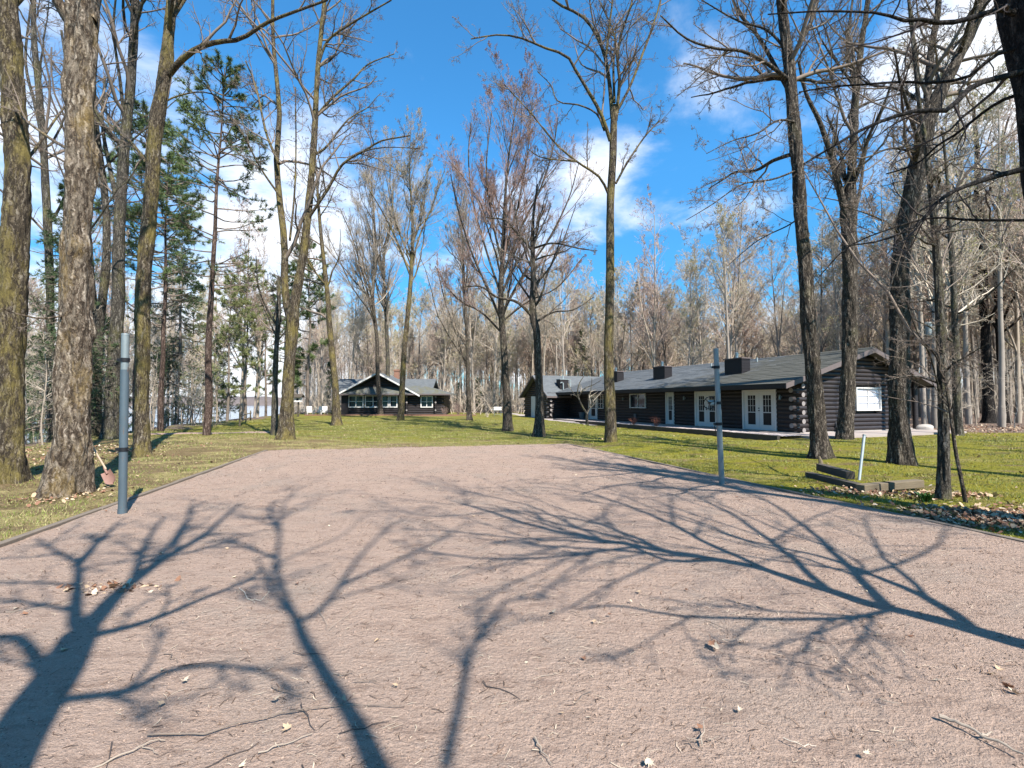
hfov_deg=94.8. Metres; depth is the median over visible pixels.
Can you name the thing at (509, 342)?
forest tree
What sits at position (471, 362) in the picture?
forest tree
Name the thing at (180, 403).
sapling
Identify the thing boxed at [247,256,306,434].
bare maple tree
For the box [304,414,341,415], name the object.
brick wall
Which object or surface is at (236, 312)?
forest tree
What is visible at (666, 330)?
forest tree
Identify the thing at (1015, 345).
forest tree
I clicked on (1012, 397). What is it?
sapling
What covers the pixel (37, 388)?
sapling
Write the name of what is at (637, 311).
forest tree
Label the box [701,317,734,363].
forest tree
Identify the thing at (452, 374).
forest tree
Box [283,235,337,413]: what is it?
pine tree
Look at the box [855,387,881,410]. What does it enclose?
window
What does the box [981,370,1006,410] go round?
sapling
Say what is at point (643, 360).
forest tree
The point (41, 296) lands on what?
forest tree
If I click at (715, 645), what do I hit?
fallen leaf
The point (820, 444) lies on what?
bare maple tree
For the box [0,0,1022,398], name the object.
sky
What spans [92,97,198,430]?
red pine tree
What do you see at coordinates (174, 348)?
forest tree
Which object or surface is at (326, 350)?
forest tree
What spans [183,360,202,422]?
sapling
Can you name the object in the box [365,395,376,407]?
window
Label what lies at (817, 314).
forest tree
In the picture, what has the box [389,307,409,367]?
forest tree
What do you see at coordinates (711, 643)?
fallen leaf
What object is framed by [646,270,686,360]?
forest tree
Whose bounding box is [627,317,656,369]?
forest tree
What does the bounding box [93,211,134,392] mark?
forest tree
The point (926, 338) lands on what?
forest tree
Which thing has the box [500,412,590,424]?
paved path
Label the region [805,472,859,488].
timber beam
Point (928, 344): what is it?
forest tree
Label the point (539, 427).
bare maple tree
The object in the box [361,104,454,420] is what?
bare maple tree
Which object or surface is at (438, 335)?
forest tree
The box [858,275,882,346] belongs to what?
forest tree
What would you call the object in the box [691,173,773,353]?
forest tree
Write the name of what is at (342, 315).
forest tree
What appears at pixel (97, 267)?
forest tree
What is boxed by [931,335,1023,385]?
forest tree
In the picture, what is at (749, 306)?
forest tree
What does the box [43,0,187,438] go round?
bare maple tree
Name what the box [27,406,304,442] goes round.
lake
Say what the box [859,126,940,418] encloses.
forest tree
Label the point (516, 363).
forest tree
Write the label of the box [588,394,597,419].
door
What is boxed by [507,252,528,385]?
forest tree
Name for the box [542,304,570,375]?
forest tree
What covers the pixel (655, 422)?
bare shrub
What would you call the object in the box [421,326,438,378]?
forest tree
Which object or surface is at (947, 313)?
forest tree
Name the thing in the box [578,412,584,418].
planter pot
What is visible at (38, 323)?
forest tree
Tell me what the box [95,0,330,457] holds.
bare maple tree
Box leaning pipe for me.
[858,434,865,479]
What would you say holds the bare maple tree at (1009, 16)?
on the ground at (496, 438)
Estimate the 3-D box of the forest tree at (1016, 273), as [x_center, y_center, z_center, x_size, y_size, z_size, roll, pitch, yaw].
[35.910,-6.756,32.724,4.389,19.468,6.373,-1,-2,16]
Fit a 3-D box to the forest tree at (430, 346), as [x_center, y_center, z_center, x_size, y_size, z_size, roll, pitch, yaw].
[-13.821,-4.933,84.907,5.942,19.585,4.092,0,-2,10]
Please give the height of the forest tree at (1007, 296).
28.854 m
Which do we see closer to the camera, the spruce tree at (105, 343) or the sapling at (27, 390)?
the sapling at (27, 390)
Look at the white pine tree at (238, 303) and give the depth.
35.98 m
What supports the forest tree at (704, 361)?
on the ground at (496, 438)
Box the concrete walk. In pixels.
[553,418,966,438]
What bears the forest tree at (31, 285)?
on the ground at (496, 438)
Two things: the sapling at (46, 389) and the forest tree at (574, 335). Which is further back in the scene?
the forest tree at (574, 335)
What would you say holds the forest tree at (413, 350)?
on the ground at (496, 438)
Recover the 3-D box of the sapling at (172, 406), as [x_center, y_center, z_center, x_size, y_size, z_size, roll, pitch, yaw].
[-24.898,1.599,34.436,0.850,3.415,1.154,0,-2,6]
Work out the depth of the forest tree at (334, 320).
72.23 m
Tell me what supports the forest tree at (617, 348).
on the ground at (496, 438)
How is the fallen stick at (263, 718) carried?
on the gravel court
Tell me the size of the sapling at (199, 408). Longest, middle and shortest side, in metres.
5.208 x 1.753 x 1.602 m
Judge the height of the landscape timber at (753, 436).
0.350 m
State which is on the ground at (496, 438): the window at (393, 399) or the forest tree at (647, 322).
the forest tree at (647, 322)
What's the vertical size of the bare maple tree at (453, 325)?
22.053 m
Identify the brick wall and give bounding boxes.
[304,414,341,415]
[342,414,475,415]
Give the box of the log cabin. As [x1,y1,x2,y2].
[331,369,456,413]
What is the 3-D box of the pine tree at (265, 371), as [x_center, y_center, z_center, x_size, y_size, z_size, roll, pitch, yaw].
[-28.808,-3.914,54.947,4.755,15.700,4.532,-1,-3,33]
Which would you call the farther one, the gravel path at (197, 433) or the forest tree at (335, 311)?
the forest tree at (335, 311)
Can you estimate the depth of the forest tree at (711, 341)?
84.79 m
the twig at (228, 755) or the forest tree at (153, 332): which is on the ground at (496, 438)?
the forest tree at (153, 332)
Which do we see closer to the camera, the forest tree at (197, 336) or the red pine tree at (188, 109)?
the red pine tree at (188, 109)
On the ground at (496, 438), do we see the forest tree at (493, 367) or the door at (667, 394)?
the forest tree at (493, 367)
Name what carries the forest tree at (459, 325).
on the ground at (496, 438)
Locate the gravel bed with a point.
(702, 429)
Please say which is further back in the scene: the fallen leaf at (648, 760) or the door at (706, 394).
the door at (706, 394)
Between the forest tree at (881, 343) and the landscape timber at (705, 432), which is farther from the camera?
the forest tree at (881, 343)
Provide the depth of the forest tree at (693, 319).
48.74 m
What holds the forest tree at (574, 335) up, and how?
on the ground at (496, 438)
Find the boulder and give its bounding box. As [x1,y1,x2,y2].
[916,424,933,429]
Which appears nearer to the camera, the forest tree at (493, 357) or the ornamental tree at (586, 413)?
the ornamental tree at (586, 413)
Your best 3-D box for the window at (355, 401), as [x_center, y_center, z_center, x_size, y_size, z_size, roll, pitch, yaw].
[-17.513,1.953,52.869,1.728,1.381,0.150,0,-2,0]
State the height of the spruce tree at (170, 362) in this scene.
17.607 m
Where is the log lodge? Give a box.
[519,347,936,432]
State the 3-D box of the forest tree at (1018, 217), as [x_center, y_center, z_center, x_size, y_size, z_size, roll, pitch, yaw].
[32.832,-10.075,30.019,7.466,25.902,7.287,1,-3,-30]
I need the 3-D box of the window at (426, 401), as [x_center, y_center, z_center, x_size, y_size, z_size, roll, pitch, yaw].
[-9.563,1.982,52.868,1.383,1.323,0.150,0,-2,0]
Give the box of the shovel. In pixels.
[94,448,114,483]
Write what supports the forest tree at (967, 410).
on the ground at (496, 438)
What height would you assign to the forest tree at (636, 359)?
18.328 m
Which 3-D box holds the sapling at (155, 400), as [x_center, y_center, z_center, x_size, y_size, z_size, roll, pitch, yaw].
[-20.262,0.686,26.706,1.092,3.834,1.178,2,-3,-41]
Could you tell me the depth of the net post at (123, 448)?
6.77 m
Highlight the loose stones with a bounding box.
[0,444,1023,767]
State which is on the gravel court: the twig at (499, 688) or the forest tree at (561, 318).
the twig at (499, 688)
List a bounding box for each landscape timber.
[589,421,604,425]
[616,423,627,427]
[628,424,656,430]
[655,427,687,432]
[688,429,727,436]
[728,432,779,440]
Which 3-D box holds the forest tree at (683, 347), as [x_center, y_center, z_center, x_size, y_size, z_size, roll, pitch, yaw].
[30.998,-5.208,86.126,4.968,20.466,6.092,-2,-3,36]
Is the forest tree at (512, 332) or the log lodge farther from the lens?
the forest tree at (512, 332)
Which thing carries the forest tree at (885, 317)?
on the ground at (496, 438)
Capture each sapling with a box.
[25,319,56,444]
[25,331,40,442]
[25,347,53,442]
[25,351,44,422]
[25,351,45,443]
[26,342,53,442]
[26,374,44,442]
[27,327,45,441]
[92,306,108,380]
[149,362,156,415]
[149,368,165,429]
[150,343,166,429]
[164,383,178,424]
[165,356,184,424]
[172,362,194,423]
[180,350,203,422]
[181,364,191,422]
[182,369,199,420]
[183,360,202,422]
[186,353,212,423]
[187,367,199,422]
[188,365,213,422]
[191,351,229,424]
[193,356,219,400]
[194,353,223,396]
[213,346,224,421]
[862,260,982,502]
[948,358,974,408]
[961,341,994,425]
[962,357,981,419]
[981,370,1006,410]
[983,363,1011,424]
[991,349,1023,424]
[993,350,1014,390]
[998,358,1023,428]
[1006,372,1022,419]
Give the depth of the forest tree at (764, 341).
69.52 m
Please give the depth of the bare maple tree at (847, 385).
20.27 m
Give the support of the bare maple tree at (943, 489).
on the ground at (496, 438)
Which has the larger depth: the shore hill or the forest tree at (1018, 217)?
the shore hill
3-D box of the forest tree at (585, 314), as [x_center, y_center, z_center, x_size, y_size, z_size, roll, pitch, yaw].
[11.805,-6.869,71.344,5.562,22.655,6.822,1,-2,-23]
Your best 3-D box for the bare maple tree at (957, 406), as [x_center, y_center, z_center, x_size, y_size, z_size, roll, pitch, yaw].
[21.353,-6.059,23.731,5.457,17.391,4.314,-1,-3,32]
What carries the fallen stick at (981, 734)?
on the gravel court
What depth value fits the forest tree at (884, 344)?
40.83 m
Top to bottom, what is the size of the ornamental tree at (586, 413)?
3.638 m
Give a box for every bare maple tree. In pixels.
[0,0,101,484]
[0,0,101,499]
[0,0,168,441]
[0,10,206,436]
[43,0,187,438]
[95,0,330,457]
[202,0,427,439]
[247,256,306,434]
[262,136,355,425]
[311,129,406,413]
[347,120,419,376]
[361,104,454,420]
[410,150,492,420]
[435,41,606,430]
[450,0,673,442]
[463,140,598,436]
[642,0,894,459]
[761,0,1023,276]
[782,0,1018,499]
[792,0,913,439]
[802,0,1006,465]
[868,93,1023,435]
[907,78,1023,422]
[949,125,1023,422]
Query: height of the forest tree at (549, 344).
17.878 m
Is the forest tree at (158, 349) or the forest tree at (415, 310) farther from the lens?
the forest tree at (415, 310)
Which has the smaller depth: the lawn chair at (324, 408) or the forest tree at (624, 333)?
the lawn chair at (324, 408)
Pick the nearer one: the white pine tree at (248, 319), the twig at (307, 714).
the twig at (307, 714)
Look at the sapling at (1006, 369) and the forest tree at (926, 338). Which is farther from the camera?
the forest tree at (926, 338)
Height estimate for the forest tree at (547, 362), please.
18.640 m
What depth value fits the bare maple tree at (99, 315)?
20.92 m
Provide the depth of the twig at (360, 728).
2.28 m
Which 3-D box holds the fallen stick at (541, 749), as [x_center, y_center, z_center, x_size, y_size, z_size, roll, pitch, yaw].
[0.136,1.662,2.137,0.019,0.016,0.181,1,-2,-21]
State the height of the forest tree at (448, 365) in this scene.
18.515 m
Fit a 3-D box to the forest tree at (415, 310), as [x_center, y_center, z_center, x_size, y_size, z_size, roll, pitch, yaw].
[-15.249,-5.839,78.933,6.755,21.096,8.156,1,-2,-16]
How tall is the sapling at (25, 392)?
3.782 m
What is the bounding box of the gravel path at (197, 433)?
[128,432,267,434]
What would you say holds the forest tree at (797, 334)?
on the ground at (496, 438)
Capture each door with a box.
[531,396,534,416]
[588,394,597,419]
[665,392,674,424]
[694,391,715,426]
[742,389,776,430]
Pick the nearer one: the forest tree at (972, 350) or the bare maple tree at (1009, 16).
the bare maple tree at (1009, 16)
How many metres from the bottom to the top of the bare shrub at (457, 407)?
1.696 m
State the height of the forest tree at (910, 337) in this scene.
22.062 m
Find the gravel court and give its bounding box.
[0,444,1023,767]
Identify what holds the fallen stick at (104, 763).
on the gravel court
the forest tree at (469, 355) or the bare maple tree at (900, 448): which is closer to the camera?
the bare maple tree at (900, 448)
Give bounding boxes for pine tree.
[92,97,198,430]
[111,151,211,430]
[159,48,276,434]
[170,284,214,422]
[200,271,250,421]
[221,255,273,419]
[245,286,285,415]
[266,267,306,388]
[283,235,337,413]
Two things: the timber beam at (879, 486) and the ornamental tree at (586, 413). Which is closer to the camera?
the timber beam at (879, 486)
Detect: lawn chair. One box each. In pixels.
[306,406,313,413]
[313,406,322,413]
[320,406,327,413]
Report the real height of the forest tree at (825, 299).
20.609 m
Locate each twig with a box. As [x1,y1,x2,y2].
[106,741,112,767]
[178,660,226,666]
[205,742,257,767]
[271,686,310,696]
[301,702,314,729]
[338,721,388,733]
[483,680,519,698]
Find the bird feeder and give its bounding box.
[294,394,304,416]
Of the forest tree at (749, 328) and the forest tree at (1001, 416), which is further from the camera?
the forest tree at (749, 328)
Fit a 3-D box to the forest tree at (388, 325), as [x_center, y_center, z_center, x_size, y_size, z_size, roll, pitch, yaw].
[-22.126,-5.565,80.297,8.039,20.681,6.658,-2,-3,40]
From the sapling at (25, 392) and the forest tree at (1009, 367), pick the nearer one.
the sapling at (25, 392)
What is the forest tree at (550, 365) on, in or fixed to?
on the ground at (496, 438)
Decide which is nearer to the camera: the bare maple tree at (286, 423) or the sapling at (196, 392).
the bare maple tree at (286, 423)
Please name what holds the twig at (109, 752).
on the gravel court
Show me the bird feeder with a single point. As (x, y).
(298, 398)
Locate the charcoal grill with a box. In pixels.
[494,407,501,414]
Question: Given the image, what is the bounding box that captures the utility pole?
[917,286,931,423]
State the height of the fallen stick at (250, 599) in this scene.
0.018 m
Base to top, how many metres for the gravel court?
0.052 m
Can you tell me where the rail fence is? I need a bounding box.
[239,411,251,425]
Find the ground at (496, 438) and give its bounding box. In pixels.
[0,402,1023,540]
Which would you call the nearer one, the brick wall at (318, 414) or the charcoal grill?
the charcoal grill
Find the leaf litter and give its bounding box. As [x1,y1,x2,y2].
[0,424,1023,594]
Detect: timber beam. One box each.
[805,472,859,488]
[816,464,854,478]
[856,481,888,492]
[881,479,923,490]
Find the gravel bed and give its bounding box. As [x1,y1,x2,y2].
[570,419,801,435]
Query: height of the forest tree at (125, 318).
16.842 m
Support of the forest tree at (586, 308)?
on the ground at (496, 438)
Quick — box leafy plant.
[915,491,935,502]
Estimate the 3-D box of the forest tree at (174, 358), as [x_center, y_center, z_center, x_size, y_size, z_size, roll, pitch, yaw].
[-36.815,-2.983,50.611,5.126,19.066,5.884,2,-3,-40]
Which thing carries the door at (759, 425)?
in the log lodge
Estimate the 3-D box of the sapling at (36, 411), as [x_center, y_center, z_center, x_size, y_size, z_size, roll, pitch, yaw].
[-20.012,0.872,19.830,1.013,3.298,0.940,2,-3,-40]
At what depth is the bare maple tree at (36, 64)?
19.51 m
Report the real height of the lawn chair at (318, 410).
1.020 m
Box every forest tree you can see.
[25,277,55,441]
[26,277,55,418]
[26,284,57,437]
[29,224,134,390]
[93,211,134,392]
[94,266,133,358]
[105,276,158,388]
[124,273,172,385]
[124,285,165,394]
[131,260,200,425]
[133,316,171,424]
[150,286,191,427]
[151,266,188,411]
[151,278,193,424]
[152,253,208,425]
[182,257,235,421]
[182,322,202,423]
[185,305,221,408]
[186,309,231,422]
[201,190,274,417]
[232,220,285,417]
[247,294,281,417]
[299,302,334,401]
[300,274,348,405]
[301,301,336,408]
[303,280,339,398]
[321,283,352,366]
[321,290,347,411]
[323,277,349,359]
[323,343,349,389]
[331,254,377,378]
[345,315,366,378]
[347,279,382,377]
[348,290,393,378]
[350,291,379,376]
[355,293,400,376]
[360,310,383,376]
[366,296,398,372]
[367,310,418,375]
[378,299,409,374]
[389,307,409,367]
[391,329,407,378]
[393,284,424,378]
[394,282,427,378]
[400,327,424,378]
[406,288,439,378]
[415,272,454,389]
[417,277,443,378]
[421,309,444,377]
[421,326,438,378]
[422,258,463,389]
[423,280,455,389]
[428,329,456,390]
[429,249,476,411]
[429,285,465,390]
[446,309,462,404]
[448,356,458,388]
[450,255,497,411]
[452,290,485,380]
[453,296,483,409]
[455,310,475,409]
[456,290,501,411]
[461,282,495,406]
[471,282,508,409]
[472,238,524,412]
[473,302,499,409]
[478,315,497,398]
[479,282,494,406]
[480,323,500,384]
[484,319,506,382]
[487,295,518,373]
[488,323,513,381]
[492,304,519,410]
[499,305,521,391]
[505,317,525,374]
[506,233,554,374]
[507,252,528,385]
[507,309,528,410]
[511,254,550,359]
[512,261,552,365]
[512,277,550,378]
[513,331,524,408]
[514,305,561,376]
[515,332,531,387]
[519,334,555,376]
[522,243,562,374]
[524,317,561,379]
[534,329,564,375]
[535,215,580,375]
[541,271,571,375]
[541,293,581,375]
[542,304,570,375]
[554,307,571,374]
[557,274,589,375]
[558,270,592,375]
[559,284,585,375]
[564,286,587,373]
[566,292,601,375]
[568,272,601,375]
[569,258,604,375]
[573,291,604,376]
[578,273,622,369]
[586,277,613,376]
[587,318,600,376]
[592,254,633,370]
[592,261,628,362]
[593,278,652,370]
[600,308,629,373]
[602,288,642,370]
[620,184,688,366]
[621,264,657,369]
[625,259,659,369]
[627,277,659,369]
[627,290,671,370]
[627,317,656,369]
[629,346,646,370]
[636,272,687,366]
[637,312,667,369]
[641,284,683,365]
[644,286,681,365]
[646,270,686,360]
[656,272,674,362]
[661,303,700,366]
[666,249,721,364]
[668,299,688,365]
[669,222,730,363]
[669,268,711,362]
[669,326,687,365]
[670,301,688,366]
[674,256,711,362]
[686,288,732,363]
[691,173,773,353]
[691,196,769,357]
[696,200,753,358]
[697,197,761,358]
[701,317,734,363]
[704,319,720,362]
[705,292,749,362]
[717,246,770,358]
[719,250,773,356]
[720,276,770,358]
[732,292,764,356]
[739,295,775,357]
[746,225,799,355]
[748,301,774,357]
[754,266,799,354]
[767,294,785,356]
[767,294,798,355]
[771,249,836,354]
[772,304,800,356]
[776,278,803,354]
[781,271,834,350]
[781,286,832,355]
[789,205,870,351]
[796,206,865,349]
[797,221,865,349]
[798,239,880,350]
[814,257,841,343]
[824,145,942,354]
[825,271,877,347]
[827,224,888,347]
[827,262,888,350]
[856,84,960,423]
[857,209,961,355]
[858,249,915,351]
[858,268,881,346]
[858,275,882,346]
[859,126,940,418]
[860,235,962,372]
[865,206,950,416]
[872,25,1018,428]
[872,203,932,415]
[875,257,960,365]
[878,233,930,416]
[887,115,994,343]
[888,158,993,405]
[911,26,1020,423]
[914,192,1023,384]
[923,196,977,417]
[931,192,969,362]
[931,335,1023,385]
[944,232,994,375]
[945,61,1023,426]
[945,193,992,417]
[947,217,977,416]
[948,312,979,368]
[955,172,1023,335]
[957,86,1023,422]
[960,252,1014,382]
[961,79,1023,281]
[968,187,1013,352]
[968,193,973,413]
[968,234,1023,416]
[969,329,1010,413]
[970,188,1023,394]
[973,330,981,414]
[981,180,1023,324]
[990,285,997,399]
[991,155,1023,333]
[1004,202,1023,326]
[1005,330,1021,409]
[1006,321,1023,381]
[1007,313,1023,415]
[1012,334,1023,410]
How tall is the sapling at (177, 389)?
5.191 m
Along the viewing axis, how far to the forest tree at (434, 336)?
69.94 m
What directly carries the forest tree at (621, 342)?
on the ground at (496, 438)
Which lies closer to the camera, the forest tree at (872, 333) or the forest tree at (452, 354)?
the forest tree at (872, 333)
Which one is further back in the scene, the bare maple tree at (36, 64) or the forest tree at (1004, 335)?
the forest tree at (1004, 335)
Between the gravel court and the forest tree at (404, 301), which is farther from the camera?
the forest tree at (404, 301)
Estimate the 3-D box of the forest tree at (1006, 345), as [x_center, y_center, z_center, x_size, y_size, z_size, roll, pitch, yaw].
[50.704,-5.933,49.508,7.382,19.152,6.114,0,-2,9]
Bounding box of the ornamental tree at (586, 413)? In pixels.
[567,376,603,425]
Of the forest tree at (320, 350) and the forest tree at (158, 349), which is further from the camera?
the forest tree at (320, 350)
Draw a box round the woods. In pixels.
[278,285,1023,413]
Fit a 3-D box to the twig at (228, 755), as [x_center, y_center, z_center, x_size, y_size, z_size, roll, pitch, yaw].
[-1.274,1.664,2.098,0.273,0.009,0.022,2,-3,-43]
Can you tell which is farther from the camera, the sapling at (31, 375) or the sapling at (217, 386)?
the sapling at (217, 386)
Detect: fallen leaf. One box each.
[282,722,291,730]
[645,757,653,767]
[708,634,719,650]
[708,642,718,648]
[1000,681,1013,687]
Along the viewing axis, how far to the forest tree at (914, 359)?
50.36 m
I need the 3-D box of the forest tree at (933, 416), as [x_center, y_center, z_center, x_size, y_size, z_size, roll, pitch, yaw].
[26.258,-9.706,28.622,7.283,25.149,6.725,-1,-2,18]
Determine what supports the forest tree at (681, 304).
on the ground at (496, 438)
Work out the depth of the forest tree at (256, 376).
55.94 m
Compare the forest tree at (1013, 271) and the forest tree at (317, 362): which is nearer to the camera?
the forest tree at (1013, 271)
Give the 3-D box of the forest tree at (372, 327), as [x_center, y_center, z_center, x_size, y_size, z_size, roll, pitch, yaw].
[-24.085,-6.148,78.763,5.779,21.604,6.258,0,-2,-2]
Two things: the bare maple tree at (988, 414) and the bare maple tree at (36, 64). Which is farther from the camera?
the bare maple tree at (988, 414)
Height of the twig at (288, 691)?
0.011 m
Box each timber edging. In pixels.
[0,450,267,547]
[570,444,1023,541]
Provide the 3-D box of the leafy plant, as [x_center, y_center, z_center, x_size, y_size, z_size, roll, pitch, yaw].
[6.700,1.821,7.620,0.329,0.176,0.325,-2,-3,38]
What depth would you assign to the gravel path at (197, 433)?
22.49 m
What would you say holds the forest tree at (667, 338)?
on the ground at (496, 438)
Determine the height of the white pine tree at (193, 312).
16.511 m
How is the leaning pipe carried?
on the ground at (496, 438)
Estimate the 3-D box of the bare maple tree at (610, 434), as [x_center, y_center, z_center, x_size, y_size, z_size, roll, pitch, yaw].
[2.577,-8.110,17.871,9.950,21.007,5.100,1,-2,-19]
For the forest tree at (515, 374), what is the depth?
95.04 m
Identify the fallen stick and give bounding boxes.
[92,738,164,767]
[147,703,404,735]
[239,588,267,602]
[258,733,312,752]
[534,736,551,764]
[686,720,717,745]
[783,737,816,746]
[938,714,1023,754]
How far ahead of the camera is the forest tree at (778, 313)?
58.07 m
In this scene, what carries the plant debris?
on the gravel court
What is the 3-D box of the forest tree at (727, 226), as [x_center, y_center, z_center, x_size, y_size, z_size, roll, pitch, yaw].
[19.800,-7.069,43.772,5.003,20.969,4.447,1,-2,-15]
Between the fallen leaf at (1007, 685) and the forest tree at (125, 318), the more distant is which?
the forest tree at (125, 318)
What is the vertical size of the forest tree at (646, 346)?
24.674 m
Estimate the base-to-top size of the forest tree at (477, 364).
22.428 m
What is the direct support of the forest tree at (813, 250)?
on the ground at (496, 438)
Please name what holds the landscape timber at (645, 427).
on the ground at (496, 438)
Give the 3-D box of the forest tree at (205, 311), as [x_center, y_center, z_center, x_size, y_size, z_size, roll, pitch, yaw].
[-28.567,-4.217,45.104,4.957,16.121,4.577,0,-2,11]
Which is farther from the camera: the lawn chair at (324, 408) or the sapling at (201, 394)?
the lawn chair at (324, 408)
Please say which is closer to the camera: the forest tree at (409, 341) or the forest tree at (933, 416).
the forest tree at (933, 416)
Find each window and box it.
[348,395,363,407]
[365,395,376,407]
[382,395,388,407]
[389,395,397,407]
[420,396,432,407]
[597,394,603,408]
[629,394,645,407]
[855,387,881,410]
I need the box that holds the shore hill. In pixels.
[102,396,453,405]
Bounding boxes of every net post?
[115,333,134,513]
[703,348,724,483]
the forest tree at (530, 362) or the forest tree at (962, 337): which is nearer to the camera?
the forest tree at (962, 337)
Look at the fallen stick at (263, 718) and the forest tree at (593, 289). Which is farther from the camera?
the forest tree at (593, 289)
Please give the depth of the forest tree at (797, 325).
83.09 m
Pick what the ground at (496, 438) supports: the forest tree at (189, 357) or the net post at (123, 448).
the forest tree at (189, 357)
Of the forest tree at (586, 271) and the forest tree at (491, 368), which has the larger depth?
the forest tree at (491, 368)
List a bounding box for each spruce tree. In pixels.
[24,178,131,443]
[25,331,45,443]
[25,356,41,442]
[102,314,131,429]
[129,226,223,426]
[195,331,239,420]
[323,362,339,408]
[454,383,464,408]
[471,377,484,411]
[572,328,594,376]
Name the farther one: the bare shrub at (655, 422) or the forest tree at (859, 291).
the forest tree at (859, 291)
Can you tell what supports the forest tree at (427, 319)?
on the ground at (496, 438)
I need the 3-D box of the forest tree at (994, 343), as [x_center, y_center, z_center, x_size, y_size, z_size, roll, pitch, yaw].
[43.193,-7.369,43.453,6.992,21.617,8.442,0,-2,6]
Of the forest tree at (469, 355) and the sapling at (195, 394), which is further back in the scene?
the forest tree at (469, 355)
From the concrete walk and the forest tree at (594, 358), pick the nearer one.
the concrete walk
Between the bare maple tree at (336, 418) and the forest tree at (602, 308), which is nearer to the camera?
the bare maple tree at (336, 418)
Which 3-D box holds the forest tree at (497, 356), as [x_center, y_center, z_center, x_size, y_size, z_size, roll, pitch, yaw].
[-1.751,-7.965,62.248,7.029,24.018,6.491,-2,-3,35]
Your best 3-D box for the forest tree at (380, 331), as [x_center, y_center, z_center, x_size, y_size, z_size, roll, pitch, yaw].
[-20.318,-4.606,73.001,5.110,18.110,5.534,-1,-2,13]
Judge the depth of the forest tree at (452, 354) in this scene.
87.87 m
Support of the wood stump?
on the ground at (496, 438)
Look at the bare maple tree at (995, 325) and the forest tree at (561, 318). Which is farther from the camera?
the forest tree at (561, 318)
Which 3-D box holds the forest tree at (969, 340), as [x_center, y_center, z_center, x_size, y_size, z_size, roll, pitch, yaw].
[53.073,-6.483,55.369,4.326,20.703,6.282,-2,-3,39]
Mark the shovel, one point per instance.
(108, 476)
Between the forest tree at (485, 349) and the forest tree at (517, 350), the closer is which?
the forest tree at (517, 350)
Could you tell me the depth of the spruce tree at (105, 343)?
32.08 m
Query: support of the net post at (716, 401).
on the gravel court
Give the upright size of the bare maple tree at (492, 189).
21.977 m
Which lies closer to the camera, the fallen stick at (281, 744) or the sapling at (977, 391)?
the fallen stick at (281, 744)
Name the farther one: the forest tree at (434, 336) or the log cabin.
the forest tree at (434, 336)
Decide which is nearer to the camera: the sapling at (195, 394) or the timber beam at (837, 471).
the timber beam at (837, 471)
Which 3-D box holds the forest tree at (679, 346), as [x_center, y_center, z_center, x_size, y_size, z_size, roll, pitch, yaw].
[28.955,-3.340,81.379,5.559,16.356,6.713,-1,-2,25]
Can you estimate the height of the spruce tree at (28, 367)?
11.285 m
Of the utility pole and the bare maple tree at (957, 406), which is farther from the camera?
the utility pole
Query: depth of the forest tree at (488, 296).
83.03 m
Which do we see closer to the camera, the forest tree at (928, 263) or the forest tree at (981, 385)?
the forest tree at (928, 263)
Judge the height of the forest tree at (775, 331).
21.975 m
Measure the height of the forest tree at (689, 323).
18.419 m
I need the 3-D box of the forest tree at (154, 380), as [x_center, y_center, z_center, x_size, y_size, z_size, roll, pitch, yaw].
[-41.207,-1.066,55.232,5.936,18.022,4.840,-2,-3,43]
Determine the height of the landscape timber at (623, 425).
0.350 m
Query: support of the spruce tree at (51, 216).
on the ground at (496, 438)
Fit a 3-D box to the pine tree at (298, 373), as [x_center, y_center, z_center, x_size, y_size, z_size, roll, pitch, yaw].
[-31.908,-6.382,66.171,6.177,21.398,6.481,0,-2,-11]
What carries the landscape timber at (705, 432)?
on the ground at (496, 438)
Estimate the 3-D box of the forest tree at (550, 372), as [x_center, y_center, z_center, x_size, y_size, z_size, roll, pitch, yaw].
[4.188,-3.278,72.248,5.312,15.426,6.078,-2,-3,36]
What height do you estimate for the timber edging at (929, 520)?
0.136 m
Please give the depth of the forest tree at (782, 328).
81.94 m
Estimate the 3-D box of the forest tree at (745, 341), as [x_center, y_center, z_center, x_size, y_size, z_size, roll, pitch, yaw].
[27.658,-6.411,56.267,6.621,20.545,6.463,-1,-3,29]
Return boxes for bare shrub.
[451,402,462,413]
[650,416,661,425]
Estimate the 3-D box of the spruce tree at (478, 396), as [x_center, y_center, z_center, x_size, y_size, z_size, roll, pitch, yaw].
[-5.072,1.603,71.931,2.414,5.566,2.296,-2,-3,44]
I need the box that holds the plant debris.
[0,445,1023,767]
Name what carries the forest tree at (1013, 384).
on the ground at (496, 438)
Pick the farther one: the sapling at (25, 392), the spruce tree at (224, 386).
the spruce tree at (224, 386)
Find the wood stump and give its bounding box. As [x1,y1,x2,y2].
[818,456,822,463]
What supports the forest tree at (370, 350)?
on the ground at (496, 438)
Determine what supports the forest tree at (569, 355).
on the ground at (496, 438)
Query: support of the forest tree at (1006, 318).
on the ground at (496, 438)
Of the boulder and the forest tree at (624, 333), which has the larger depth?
the forest tree at (624, 333)
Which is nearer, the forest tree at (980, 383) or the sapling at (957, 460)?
the sapling at (957, 460)
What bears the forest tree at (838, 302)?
on the ground at (496, 438)
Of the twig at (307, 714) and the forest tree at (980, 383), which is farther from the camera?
the forest tree at (980, 383)
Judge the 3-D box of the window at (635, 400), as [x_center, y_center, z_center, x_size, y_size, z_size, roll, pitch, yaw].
[9.220,1.238,34.506,0.150,1.050,1.887,1,-2,-21]

